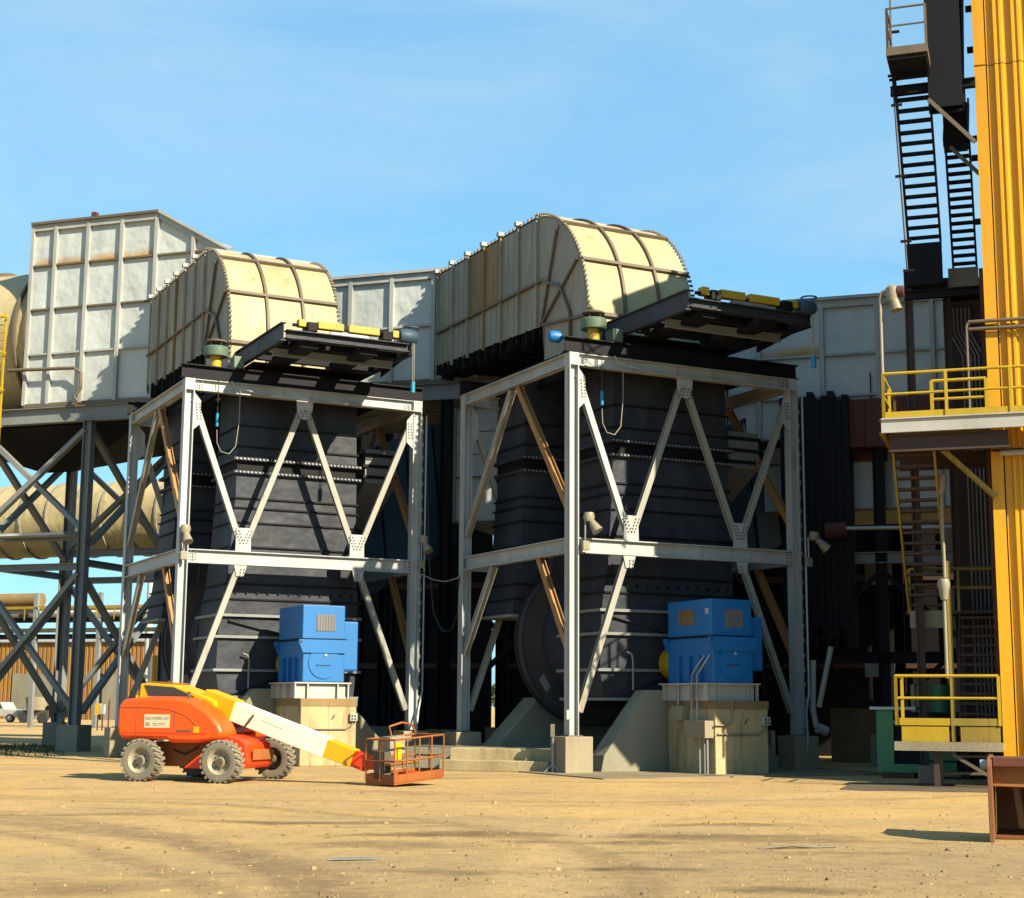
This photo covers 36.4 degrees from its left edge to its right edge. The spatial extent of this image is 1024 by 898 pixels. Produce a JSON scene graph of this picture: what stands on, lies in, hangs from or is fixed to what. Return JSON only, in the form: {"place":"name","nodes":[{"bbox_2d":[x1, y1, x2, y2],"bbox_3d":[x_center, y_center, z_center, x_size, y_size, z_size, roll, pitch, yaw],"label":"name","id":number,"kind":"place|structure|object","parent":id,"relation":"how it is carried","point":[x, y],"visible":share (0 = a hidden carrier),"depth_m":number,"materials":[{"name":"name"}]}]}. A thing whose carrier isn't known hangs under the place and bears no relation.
{"place":"outdoors","nodes":[
{"label":"outdoors","id":0,"kind":"place"},
{"bbox_2d":[0,742,63,756],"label":"dry grass","id":1,"kind":"structure","parent":0,"point":[23,748],"depth_m":56.68,"materials":[{"name":"beige plant"}]},
{"bbox_2d":[0,0,982,706],"label":"sky","id":2,"kind":"structure","parent":0,"point":[347,137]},
{"bbox_2d":[0,707,1023,897],"bbox_3d":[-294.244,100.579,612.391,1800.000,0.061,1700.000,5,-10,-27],"label":"ground","id":3,"kind":"structure","parent":0,"point":[82,775],"depth_m":21.33,"materials":[{"name":"brown sand"}]},
{"bbox_2d":[0,702,20,721],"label":"pickup truck","id":4,"kind":"object","parent":3,"relation":"on","point":[9,711],"visible":0.88,"depth_m":135.91,"materials":[{"name":"white paint"}]},
{"bbox_2d":[18,697,50,722],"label":"yard machine","id":5,"kind":"object","parent":3,"relation":"on","point":[42,710],"visible":0.59,"depth_m":133.33,"materials":[{"name":"metal"}]},
{"bbox_2d":[37,709,67,722],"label":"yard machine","id":6,"kind":"object","parent":3,"relation":"on","point":[66,713],"visible":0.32,"depth_m":134.10,"materials":[{"name":"metal"}]},
{"bbox_2d":[0,592,158,727],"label":"pipe rack","id":7,"kind":"object","parent":3,"relation":"on","point":[25,607],"visible":0.27,"depth_m":110.79,"materials":[{"name":"grey metal"}]},
{"bbox_2d":[0,480,163,721],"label":"beige pipeline","id":8,"kind":"object","parent":3,"relation":"on","point":[103,500],"visible":0.3,"depth_m":74.78,"materials":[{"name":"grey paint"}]},
{"bbox_2d":[0,639,169,719],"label":"storage shed","id":9,"kind":"structure","parent":3,"relation":"on","point":[14,685],"depth_m":163.64,"materials":[{"name":"brown metal"}]},
{"bbox_2d":[11,674,52,718],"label":"door","id":10,"kind":"structure","parent":9,"relation":"in","point":[20,682],"depth_m":164.65,"materials":[{"name":"beige metal"}]},
{"bbox_2d":[101,674,116,719],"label":"door","id":11,"kind":"structure","parent":9,"relation":"in","point":[109,690],"depth_m":161.21,"materials":[{"name":"beige metal"}]},
{"bbox_2d":[95,701,109,729],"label":"yellow valve box","id":12,"kind":"object","parent":3,"relation":"on","point":[100,709],"visible":0.93,"depth_m":100.06,"materials":[{"name":"white metal"}]},
{"bbox_2d":[143,583,152,682],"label":"stack","id":13,"kind":"object","parent":3,"relation":"on","point":[147,676],"visible":0.12,"depth_m":113.36,"materials":[{"name":"white metal"}]},
{"bbox_2d":[151,655,157,681],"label":"yellow post","id":14,"kind":"object","parent":3,"relation":"on","point":[154,668],"visible":0.26,"depth_m":79.11,"materials":[{"name":"yellow metal"}]},
{"bbox_2d":[103,363,427,757],"bbox_3d":[-7.943,4.046,50.461,8.260,11.810,7.570,5,-10,-27],"label":"support frame","id":15,"kind":"object","parent":3,"relation":"on","point":[196,378],"visible":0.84,"depth_m":48.46,"materials":[{"name":"grey metal"}]},
{"bbox_2d":[179,524,192,559],"bbox_3d":[-9.526,2.714,45.581,0.320,1.030,0.500,7,-11,-35],"label":"floodlight","id":16,"kind":"object","parent":15,"relation":"attached to","point":[185,529],"visible":1,"depth_m":45.56,"materials":[{"name":"metal"}]},
{"bbox_2d":[204,339,243,368],"bbox_3d":[-8.812,-2.869,47.531,1.170,0.870,0.732,5,-10,-27],"label":"vent drum","id":17,"kind":"object","parent":15,"relation":"on","point":[216,351],"visible":1,"depth_m":47.28,"materials":[{"name":"green metal"}]},
{"bbox_2d":[215,379,240,453],"bbox_3d":[-8.555,-0.965,46.925,0.734,2.260,0.090,5,-10,-27],"label":"pendant control","id":18,"kind":"object","parent":15,"relation":"hanging from","point":[217,419],"visible":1,"depth_m":46.83,"materials":[{"name":"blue rubber"}]},
{"bbox_2d":[141,394,361,698],"bbox_3d":[-8.295,3.479,50.370,5.470,10.606,7.020,5,-10,-27],"label":"industrial fan","id":19,"kind":"object","parent":15,"relation":"on","point":[299,515],"visible":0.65,"depth_m":48.77},
{"bbox_2d":[229,319,418,393],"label":"damper gate","id":20,"kind":"structure","parent":15,"relation":"on","point":[350,352],"depth_m":46.61,"materials":[{"name":"black metal"}]},
{"bbox_2d":[231,381,419,412],"bbox_3d":[-5.720,-1.617,48.474,6.219,0.409,0.064,5,-10,-27],"label":"beam conduit","id":21,"kind":"object","parent":15,"relation":"attached to","point":[322,401],"visible":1,"depth_m":48.34,"materials":[{"name":"grey metal"}]},
{"bbox_2d":[415,416,427,744],"bbox_3d":[-2.865,4.275,48.944,0.261,10.864,0.599,1,-9,-1],"label":"column conduit","id":22,"kind":"object","parent":15,"relation":"attached to","point":[419,698],"depth_m":49.08,"materials":[{"name":"grey metal"}]},
{"bbox_2d":[418,535,432,567],"bbox_3d":[-2.718,3.227,49.021,0.509,1.030,0.320,-8,-12,41],"label":"floodlight","id":23,"kind":"object","parent":22,"relation":"attached to","point":[423,542],"visible":1,"depth_m":49.00,"materials":[{"name":"metal"}]},
{"bbox_2d":[118,681,444,784],"bbox_3d":[-5.155,6.483,35.695,7.484,2.272,2.840,-3,-10,19],"label":"boom lift","id":24,"kind":"object","parent":3,"relation":"on","point":[216,736],"visible":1,"depth_m":35.23,"materials":[{"name":"metal"}]},
{"bbox_2d":[241,689,377,755],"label":"concrete pier","id":25,"kind":"structure","parent":3,"relation":"on","point":[262,699],"depth_m":47.49,"materials":[{"name":"grey concrete"}]},
{"bbox_2d":[275,698,357,766],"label":"motor plinth","id":26,"kind":"structure","parent":3,"relation":"on","point":[335,719],"depth_m":44.82,"materials":[{"name":"concrete"}]},
{"bbox_2d":[269,605,357,698],"bbox_3d":[-5.837,6.043,46.219,2.020,2.680,2.390,5,-10,-27],"label":"electric motor","id":27,"kind":"object","parent":26,"relation":"on","point":[316,646],"visible":1,"depth_m":45.32,"materials":[{"name":"blue paint"}]},
{"bbox_2d":[327,857,382,859],"bbox_3d":[-1.798,4.678,17.808,0.632,0.012,0.177,2,-9,-8],"label":"flat scrap","id":28,"kind":"object","parent":3,"relation":"on","point":[354,858],"visible":1,"depth_m":17.74,"materials":[{"name":"metal"}]},
{"bbox_2d":[353,413,492,742],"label":"boiler house","id":29,"kind":"structure","parent":3,"relation":"on","point":[365,688],"depth_m":63.04,"materials":[{"name":"black metal"}]},
{"bbox_2d":[0,372,956,766],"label":"duct trestle","id":30,"kind":"object","parent":3,"relation":"on","point":[62,734],"visible":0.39,"depth_m":57.98,"materials":[{"name":"grey paint"}]},
{"bbox_2d":[0,313,8,429],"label":"caged ladder","id":31,"kind":"object","parent":30,"relation":"attached to","point":[5,316],"visible":1,"depth_m":59.61,"materials":[{"name":"yellow metal"}]},
{"bbox_2d":[355,417,455,602],"bbox_3d":[-4.701,2.535,54.657,5.400,7.800,7.380,5,-10,-27],"label":"inlet duct","id":32,"kind":"object","parent":30,"relation":"on","point":[387,537],"visible":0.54,"depth_m":53.75,"materials":[{"name":"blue metal"}]},
{"bbox_2d":[0,209,944,472],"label":"header duct","id":33,"kind":"object","parent":30,"relation":"on","point":[75,303],"visible":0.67,"depth_m":58.86,"materials":[{"name":"metal"}]},
{"bbox_2d":[146,247,340,397],"bbox_3d":[-9.817,-3.747,54.978,3.990,5.130,11.700,5,-10,-27],"label":"discharge duct","id":34,"kind":"object","parent":33,"relation":"attached to","point":[235,300],"visible":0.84,"depth_m":51.26,"materials":[{"name":"cream painted steel"},{"name":"brown steel"},{"name":"black steel"}]},
{"bbox_2d":[433,213,697,380],"bbox_3d":[1.158,-4.289,51.217,3.990,5.130,12.000,5,-10,-27],"label":"discharge duct","id":35,"kind":"object","parent":33,"relation":"attached to","point":[507,303],"visible":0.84,"depth_m":48.15,"materials":[{"name":"beige metal"}]},
{"bbox_2d":[547,330,562,355],"bbox_3d":[1.222,-2.933,44.229,0.400,0.848,0.340,5,-10,-27],"label":"chain hoist","id":36,"kind":"object","parent":30,"relation":"hanging from","point":[555,337],"visible":0.91,"depth_m":44.15,"materials":[{"name":"blue paint"}]},
{"bbox_2d":[452,393,950,534],"bbox_3d":[8.734,0.310,52.478,21.700,4.130,5.400,-3,-10,18],"label":"inlet header","id":37,"kind":"object","parent":30,"relation":"attached to","point":[865,416],"visible":0.15,"depth_m":49.90,"materials":[{"name":"metal"}]},
{"bbox_2d":[726,418,781,578],"bbox_3d":[6.627,1.998,50.907,5.400,7.800,7.380,5,-10,-27],"label":"inlet duct","id":38,"kind":"object","parent":30,"relation":"attached to","point":[764,531],"visible":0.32,"depth_m":50.16,"materials":[{"name":"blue metal"}]},
{"bbox_2d":[779,391,858,648],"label":"duct bellows","id":39,"kind":"object","parent":30,"relation":"attached to","point":[831,572],"visible":0.73,"depth_m":48.74,"materials":[{"name":"black metal"}]},
{"bbox_2d":[491,684,494,706],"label":"distant tree","id":40,"kind":"object","parent":3,"relation":"on","point":[493,696],"visible":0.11,"depth_m":216.05,"materials":[{"name":"green plant"}]},
{"bbox_2d":[439,747,549,771],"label":"concrete steps","id":41,"kind":"structure","parent":3,"relation":"on","point":[488,759],"depth_m":42.11,"materials":[{"name":"beige concrete"}]},
{"bbox_2d":[759,844,835,848],"bbox_3d":[3.577,4.966,19.438,1.028,0.065,0.085,3,-10,-14],"label":"broken board","id":42,"kind":"object","parent":3,"relation":"on","point":[797,846],"visible":1,"depth_m":19.42,"materials":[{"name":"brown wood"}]},
{"bbox_2d":[830,708,929,762],"bbox_3d":[12.553,9.461,51.472,3.739,1.737,2.000,-3,-10,18],"label":"brown tank","id":43,"kind":"object","parent":3,"relation":"on","point":[852,730],"visible":0.36,"depth_m":50.91,"materials":[{"name":"brown metal"}]},
{"bbox_2d":[869,707,960,777],"bbox_3d":[10.383,7.537,40.048,2.150,1.790,1.450,-3,-10,18],"label":"green machine","id":44,"kind":"object","parent":3,"relation":"on","point":[892,762],"visible":0.52,"depth_m":39.60,"materials":[{"name":"paint"}]},
{"bbox_2d":[841,782,995,792],"bbox_3d":[9.488,7.577,34.759,3.900,0.080,3.000,-3,-10,18],"label":"steel plate","id":45,"kind":"object","parent":3,"relation":"on","point":[876,786],"visible":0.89,"depth_m":34.37,"materials":[{"name":"grey metal"}]},
{"bbox_2d":[939,754,986,784],"bbox_3d":[10.341,7.326,35.474,1.190,0.720,0.090,-3,-10,18],"label":"steel stand","id":46,"kind":"object","parent":45,"relation":"on","point":[941,756],"visible":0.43,"depth_m":35.53,"materials":[{"name":"grey metal"}]},
{"bbox_2d":[910,685,950,711],"bbox_3d":[12.404,7.709,43.851,2.600,2.116,0.900,-3,-10,18],"label":"pump skid","id":47,"kind":"object","parent":3,"relation":"on","point":[939,705],"visible":0.27,"depth_m":43.80,"materials":[{"name":"green paint"}]},
{"bbox_2d":[918,765,943,783],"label":"concrete block","id":48,"kind":"structure","parent":3,"relation":"on","point":[925,774],"depth_m":36.60,"materials":[{"name":"grey concrete"}]},
{"bbox_2d":[879,0,1023,786],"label":"stair tower","id":49,"kind":"structure","parent":3,"relation":"on","point":[953,431],"depth_m":38.24,"materials":[{"name":"black metal"}]},
{"bbox_2d":[878,284,903,396],"bbox_3d":[8.962,-2.190,36.659,0.590,3.447,0.344,-3,-10,18],"label":"pole lamp","id":50,"kind":"object","parent":49,"relation":"attached to","point":[893,292],"visible":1,"depth_m":36.78,"materials":[{"name":"white metal"}]},
{"bbox_2d":[888,0,924,272],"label":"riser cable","id":51,"kind":"object","parent":49,"relation":"attached to","point":[900,176],"visible":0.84,"depth_m":37.91,"materials":[{"name":"black metal"}]},
{"bbox_2d":[934,473,946,577],"bbox_3d":[10.218,1.808,36.972,0.300,2.487,0.292,-3,-10,18],"label":"pole lamp","id":52,"kind":"object","parent":49,"relation":"attached to","point":[942,480],"visible":0.98,"depth_m":37.00,"materials":[{"name":"beige metal"}]},
{"bbox_2d":[937,578,949,677],"bbox_3d":[9.905,4.092,35.628,0.300,2.272,0.292,-3,-10,18],"label":"pole lamp","id":53,"kind":"object","parent":49,"relation":"attached to","point":[943,585],"visible":1,"depth_m":35.65,"materials":[{"name":"white metal"}]},
{"bbox_2d":[952,307,997,718],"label":"conduit bank","id":54,"kind":"structure","parent":49,"relation":"attached to","point":[973,513],"depth_m":40.11,"materials":[{"name":"metal"}]},
{"bbox_2d":[980,754,1023,841],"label":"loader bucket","id":55,"kind":"object","parent":3,"relation":"on","point":[1005,775],"visible":1,"depth_m":21.28,"materials":[{"name":"orange metal"}]},
{"bbox_2d":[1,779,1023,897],"bbox_3d":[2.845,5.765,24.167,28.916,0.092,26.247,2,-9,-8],"label":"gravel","id":56,"kind":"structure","parent":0,"point":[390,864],"depth_m":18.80,"materials":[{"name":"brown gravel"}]},
{"bbox_2d":[518,768,881,779],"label":"pavement","id":57,"kind":"structure","parent":0,"point":[618,775],"depth_m":40.47,"materials":[{"name":"concrete"}]},
{"bbox_2d":[392,743,596,767],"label":"concrete slab","id":58,"kind":"structure","parent":57,"relation":"on","point":[437,748],"depth_m":43.97,"materials":[{"name":"grey concrete"}]},
{"bbox_2d":[483,697,611,746],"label":"concrete pier","id":59,"kind":"structure","parent":57,"relation":"on","point":[527,721],"depth_m":46.67,"materials":[{"name":"grey concrete"}]},
{"bbox_2d":[544,724,556,771],"bbox_3d":[1.075,7.908,41.127,0.468,1.280,0.097,-3,-10,18],"label":"steel post stand","id":60,"kind":"object","parent":57,"relation":"on","point":[553,736],"visible":0.84,"depth_m":41.13,"materials":[{"name":"metal"}]},
{"bbox_2d":[445,336,818,772],"bbox_3d":[3.386,3.508,46.712,8.260,11.810,7.570,5,-10,-27],"label":"support frame","id":61,"kind":"object","parent":57,"relation":"on","point":[573,748],"visible":0.87,"depth_m":44.59,"materials":[{"name":"paint"}]},
{"bbox_2d":[421,574,461,581],"bbox_3d":[-2.197,3.991,48.454,1.815,0.318,0.044,-8,-13,43],"label":"sagging cable","id":62,"kind":"object","parent":61,"relation":"hanging from","point":[441,580],"visible":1,"depth_m":48.41,"materials":[{"name":"grey rubber"}]},
{"bbox_2d":[427,469,459,631],"bbox_3d":[-2.080,3.107,48.802,0.274,5.183,1.787,8,-12,-40],"label":"hanging cable","id":63,"kind":"object","parent":61,"relation":"hanging from","point":[429,565],"visible":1,"depth_m":49.02,"materials":[{"name":"grey rubber"}]},
{"bbox_2d":[565,367,570,719],"bbox_3d":[1.508,2.449,41.872,0.140,9.500,0.120,5,-10,-27],"label":"conduit","id":64,"kind":"object","parent":61,"relation":"attached to","point":[568,714],"depth_m":41.76,"materials":[{"name":"grey metal"}]},
{"bbox_2d":[581,512,602,549],"bbox_3d":[2.163,2.212,42.034,0.591,1.030,0.320,-4,-10,24],"label":"floodlight","id":65,"kind":"object","parent":61,"relation":"attached to","point":[595,526],"visible":1,"depth_m":41.98,"materials":[{"name":"metal"}]},
{"bbox_2d":[580,310,622,342],"bbox_3d":[2.472,-3.410,43.759,1.170,0.870,0.732,5,-10,-27],"label":"vent drum","id":66,"kind":"object","parent":61,"relation":"on","point":[593,323],"visible":0.99,"depth_m":43.52,"materials":[{"name":"green paint"}]},
{"bbox_2d":[481,369,735,726],"bbox_3d":[3.033,2.941,46.621,5.470,10.606,7.020,5,-10,-27],"label":"industrial fan","id":67,"kind":"object","parent":61,"relation":"on","point":[682,505],"visible":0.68,"depth_m":45.27},
{"bbox_2d":[600,354,623,434],"bbox_3d":[2.773,-1.502,43.175,0.734,2.260,0.090,5,-10,-27],"label":"pendant control","id":68,"kind":"object","parent":61,"relation":"hanging from","point":[601,397],"visible":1,"depth_m":42.99,"materials":[{"name":"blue rubber"}]},
{"bbox_2d":[614,356,795,390],"bbox_3d":[5.609,-2.155,44.725,6.219,0.409,0.064,5,-10,-27],"label":"beam conduit","id":69,"kind":"object","parent":61,"relation":"attached to","point":[700,378],"visible":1,"depth_m":44.57,"materials":[{"name":"grey metal"}]},
{"bbox_2d":[600,286,816,369],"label":"damper gate","id":70,"kind":"structure","parent":61,"relation":"on","point":[711,322],"depth_m":42.83,"materials":[{"name":"black metal"}]},
{"bbox_2d":[797,395,809,758],"bbox_3d":[8.463,3.737,45.195,0.261,10.864,0.599,1,-9,-1],"label":"column conduit","id":71,"kind":"object","parent":61,"relation":"attached to","point":[806,594],"depth_m":45.33,"materials":[{"name":"grey metal"}]},
{"bbox_2d":[805,531,830,566],"bbox_3d":[8.917,2.921,45.435,0.784,1.030,0.320,0,-9,5],"label":"floodlight","id":72,"kind":"object","parent":71,"relation":"attached to","point":[824,546],"visible":1,"depth_m":45.36,"materials":[{"name":"metal"}]},
{"bbox_2d":[593,690,778,771],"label":"concrete pier","id":73,"kind":"structure","parent":57,"relation":"on","point":[635,737],"depth_m":42.32,"materials":[{"name":"grey concrete"}]},
{"bbox_2d":[667,701,770,773],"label":"motor plinth","id":74,"kind":"structure","parent":57,"relation":"on","point":[739,745],"depth_m":41.11,"materials":[{"name":"concrete"}]},
{"bbox_2d":[671,655,732,773],"bbox_3d":[5.027,7.069,41.508,0.822,3.115,1.815,5,-10,-27],"label":"junction box","id":75,"kind":"object","parent":74,"relation":"attached to","point":[697,728],"visible":0.94,"depth_m":41.11,"materials":[{"name":"beige painted steel"},{"name":"galvanised steel"}]},
{"bbox_2d":[659,598,762,700],"bbox_3d":[5.492,5.505,42.469,2.020,2.680,2.390,5,-10,-27],"label":"electric motor","id":76,"kind":"object","parent":74,"relation":"on","point":[725,635],"visible":1,"depth_m":41.63,"materials":[{"name":"blue paint"}]},
{"bbox_2d":[810,646,833,735],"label":"process pipes","id":77,"kind":"object","parent":57,"relation":"on","point":[820,729],"visible":1,"depth_m":45.05,"materials":[{"name":"grey metal"}]},
{"bbox_2d":[506,522,957,755],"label":"boiler house","id":78,"kind":"structure","parent":0,"point":[839,693],"depth_m":57.69,"materials":[{"name":"black metal"}]},
{"bbox_2d":[865,663,894,676],"bbox_3d":[12.611,7.413,53.451,0.986,0.798,0.100,-3,-10,18],"label":"pale panel","id":79,"kind":"object","parent":78,"relation":"attached to","point":[871,669],"visible":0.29,"depth_m":53.44,"materials":[{"name":"grey metal"}]},
{"bbox_2d":[865,564,903,584],"bbox_3d":[13.098,4.364,54.865,1.313,0.823,0.100,-3,-10,18],"label":"pale panel","id":80,"kind":"object","parent":78,"relation":"attached to","point":[870,570],"visible":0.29,"depth_m":54.96,"materials":[{"name":"white paint"}]},
{"bbox_2d":[825,522,950,537],"bbox_3d":[11.575,2.425,47.528,3.996,0.492,0.480,-3,-10,18],"label":"pipe run","id":81,"kind":"object","parent":78,"relation":"attached to","point":[836,529],"visible":0.85,"depth_m":47.81,"materials":[{"name":"metal"}]},
{"bbox_2d":[965,0,1023,755],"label":"yellow building","id":82,"kind":"structure","parent":0,"point":[998,38],"depth_m":36.96,"materials":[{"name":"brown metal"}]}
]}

